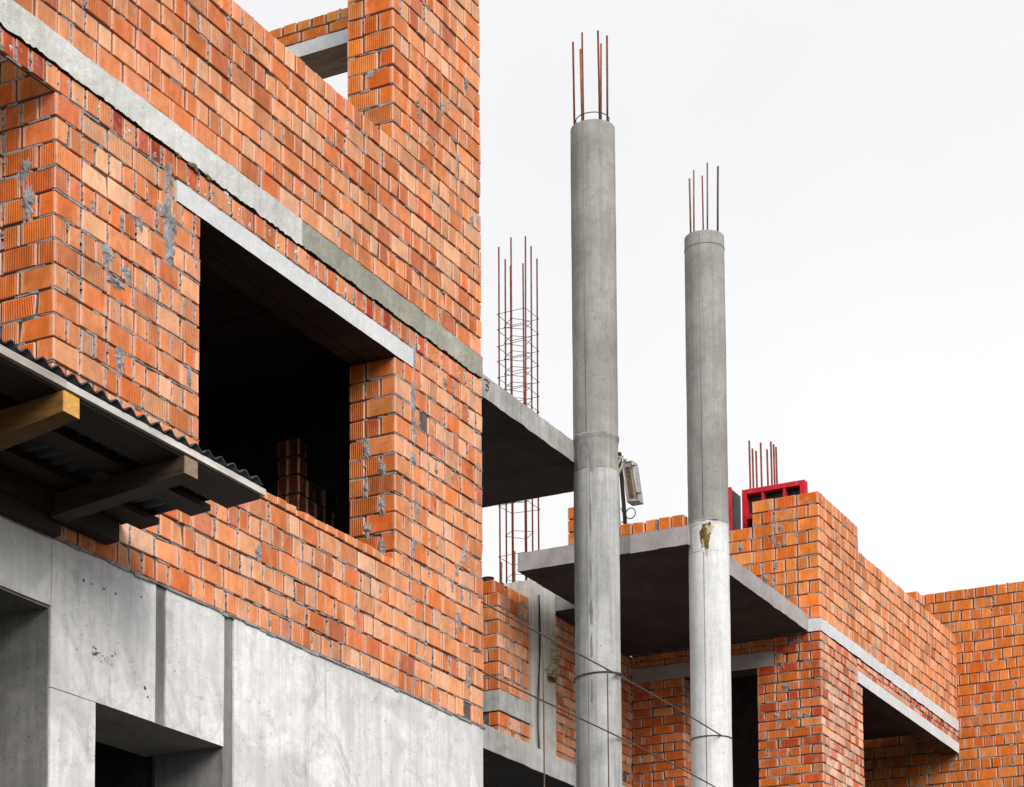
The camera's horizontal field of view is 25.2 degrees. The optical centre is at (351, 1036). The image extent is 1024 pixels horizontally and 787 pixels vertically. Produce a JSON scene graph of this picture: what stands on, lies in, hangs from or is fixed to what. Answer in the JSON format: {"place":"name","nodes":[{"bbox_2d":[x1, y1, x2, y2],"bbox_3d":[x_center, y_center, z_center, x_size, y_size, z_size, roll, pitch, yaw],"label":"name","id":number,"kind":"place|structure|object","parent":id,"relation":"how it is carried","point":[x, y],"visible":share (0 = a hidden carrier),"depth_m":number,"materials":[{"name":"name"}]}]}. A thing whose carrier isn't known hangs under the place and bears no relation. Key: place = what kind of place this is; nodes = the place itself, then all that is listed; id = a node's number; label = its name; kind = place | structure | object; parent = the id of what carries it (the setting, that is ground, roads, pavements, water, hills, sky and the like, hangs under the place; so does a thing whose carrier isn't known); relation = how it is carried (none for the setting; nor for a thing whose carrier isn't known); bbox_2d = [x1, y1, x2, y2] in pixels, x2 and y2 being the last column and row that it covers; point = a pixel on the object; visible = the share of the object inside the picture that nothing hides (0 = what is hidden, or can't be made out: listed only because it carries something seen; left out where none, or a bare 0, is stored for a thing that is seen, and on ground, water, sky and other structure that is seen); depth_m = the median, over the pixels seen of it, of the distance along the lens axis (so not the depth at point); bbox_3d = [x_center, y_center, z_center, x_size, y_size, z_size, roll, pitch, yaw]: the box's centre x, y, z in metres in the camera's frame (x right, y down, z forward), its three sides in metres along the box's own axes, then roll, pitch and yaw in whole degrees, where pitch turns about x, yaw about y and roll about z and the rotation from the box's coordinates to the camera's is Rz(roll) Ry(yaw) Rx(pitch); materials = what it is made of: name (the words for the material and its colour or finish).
{"place":"outdoors","nodes":[
{"label":"outdoors","id":0,"kind":"place"},
{"bbox_2d":[0,0,485,786],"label":"unfinished building","id":1,"kind":"structure","parent":0,"point":[234,232],"depth_m":15.55,"materials":[{"name":"brick"}]},
{"bbox_2d":[0,337,265,544],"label":"canopy","id":2,"kind":"object","parent":1,"relation":"attached to","point":[84,458],"visible":1,"depth_m":12.72,"materials":[{"name":"grey wood"}]},
{"bbox_2d":[479,374,574,507],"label":"balcony slab","id":3,"kind":"structure","parent":1,"relation":"attached to","point":[528,453],"depth_m":20.09,"materials":[{"name":"concrete"}]},
{"bbox_2d":[483,724,623,786],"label":"balcony slab","id":4,"kind":"structure","parent":1,"relation":"attached to","point":[510,761],"depth_m":19.34,"materials":[{"name":"concrete"}]},
{"bbox_2d":[481,580,632,786],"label":"back wall","id":5,"kind":"structure","parent":4,"relation":"on","point":[511,651],"depth_m":24.45,"materials":[{"name":"brick"}]},
{"bbox_2d":[497,236,539,582],"bbox_3d":[1.847,-6.695,25.067,0.354,4.220,0.380,-3,-6,30],"label":"rebar cage","id":6,"kind":"object","parent":5,"relation":"on","point":[524,398],"visible":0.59,"depth_m":25.06,"materials":[{"name":"metal"}]},
{"bbox_2d":[537,595,540,748],"bbox_3d":[2.016,-3.519,24.436,0.018,2.502,0.086,-3,-6,30],"label":"hanging cable","id":7,"kind":"object","parent":5,"relation":"hanging from","point":[539,670],"visible":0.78,"depth_m":24.47,"materials":[{"name":"black rubber"}]},
{"bbox_2d":[482,576,493,581],"bbox_3d":[1.444,-4.813,24.087,0.136,0.083,0.136,-3,-6,30],"label":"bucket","id":8,"kind":"object","parent":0,"point":[487,578],"visible":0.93,"depth_m":24.04,"materials":[{"name":"black plastic"}]},
{"bbox_2d":[233,0,1023,594],"label":"sky","id":9,"kind":"structure","parent":0,"point":[868,154],"materials":[{"name":"white"}]},
{"bbox_2d":[630,491,1023,786],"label":"unfinished building","id":10,"kind":"structure","parent":0,"point":[874,676],"depth_m":26.98,"materials":[{"name":"brick"}]},
{"bbox_2d":[517,525,808,655],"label":"balcony slab","id":11,"kind":"structure","parent":10,"relation":"attached to","point":[654,591],"depth_m":24.42,"materials":[{"name":"concrete"}]},
{"bbox_2d":[568,507,687,544],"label":"brick parapet","id":12,"kind":"structure","parent":11,"relation":"on","point":[655,524],"depth_m":22.91,"materials":[{"name":"brick"}]},
{"bbox_2d":[748,440,777,488],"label":"starter bars","id":13,"kind":"object","parent":10,"relation":"on","point":[774,463],"visible":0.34,"depth_m":26.74,"materials":[{"name":"metal"}]},
{"bbox_2d":[728,480,807,530],"bbox_3d":[4.804,-5.848,26.410,0.945,1.100,0.355,-3,-6,30],"label":"column formwork","id":14,"kind":"object","parent":10,"relation":"on","point":[749,496],"depth_m":26.52,"materials":[{"name":"red metal"}]},
{"label":"ground","id":15,"kind":"structure","parent":0,"visible":0},
{"bbox_2d":[571,30,621,786],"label":"concrete column","id":16,"kind":"structure","parent":15,"relation":"on","point":[595,429],"depth_m":20.17,"materials":[{"name":"concrete"}]},
{"bbox_2d":[574,671,622,681],"bbox_3d":[2.159,-3.181,20.050,0.432,0.050,0.254,-1,-5,15],"label":"tie wire","id":17,"kind":"object","parent":16,"relation":"attached to","point":[618,673],"visible":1,"depth_m":19.97,"materials":[{"name":"grey metal"}]},
{"bbox_2d":[481,601,732,786],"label":"railing","id":18,"kind":"object","parent":16,"relation":"attached to","point":[607,669],"visible":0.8,"depth_m":19.42,"materials":[{"name":"metal"}]},
{"bbox_2d":[618,452,643,525],"bbox_3d":[2.837,-5.509,23.251,0.294,0.955,0.215,-3,-6,30],"label":"floodlight","id":19,"kind":"object","parent":16,"relation":"attached to","point":[629,476],"visible":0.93,"depth_m":23.23,"materials":[{"name":"grey metal"}]},
{"bbox_2d":[684,162,732,786],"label":"concrete column","id":20,"kind":"structure","parent":15,"relation":"on","point":[709,573],"depth_m":22.61,"materials":[{"name":"concrete"}]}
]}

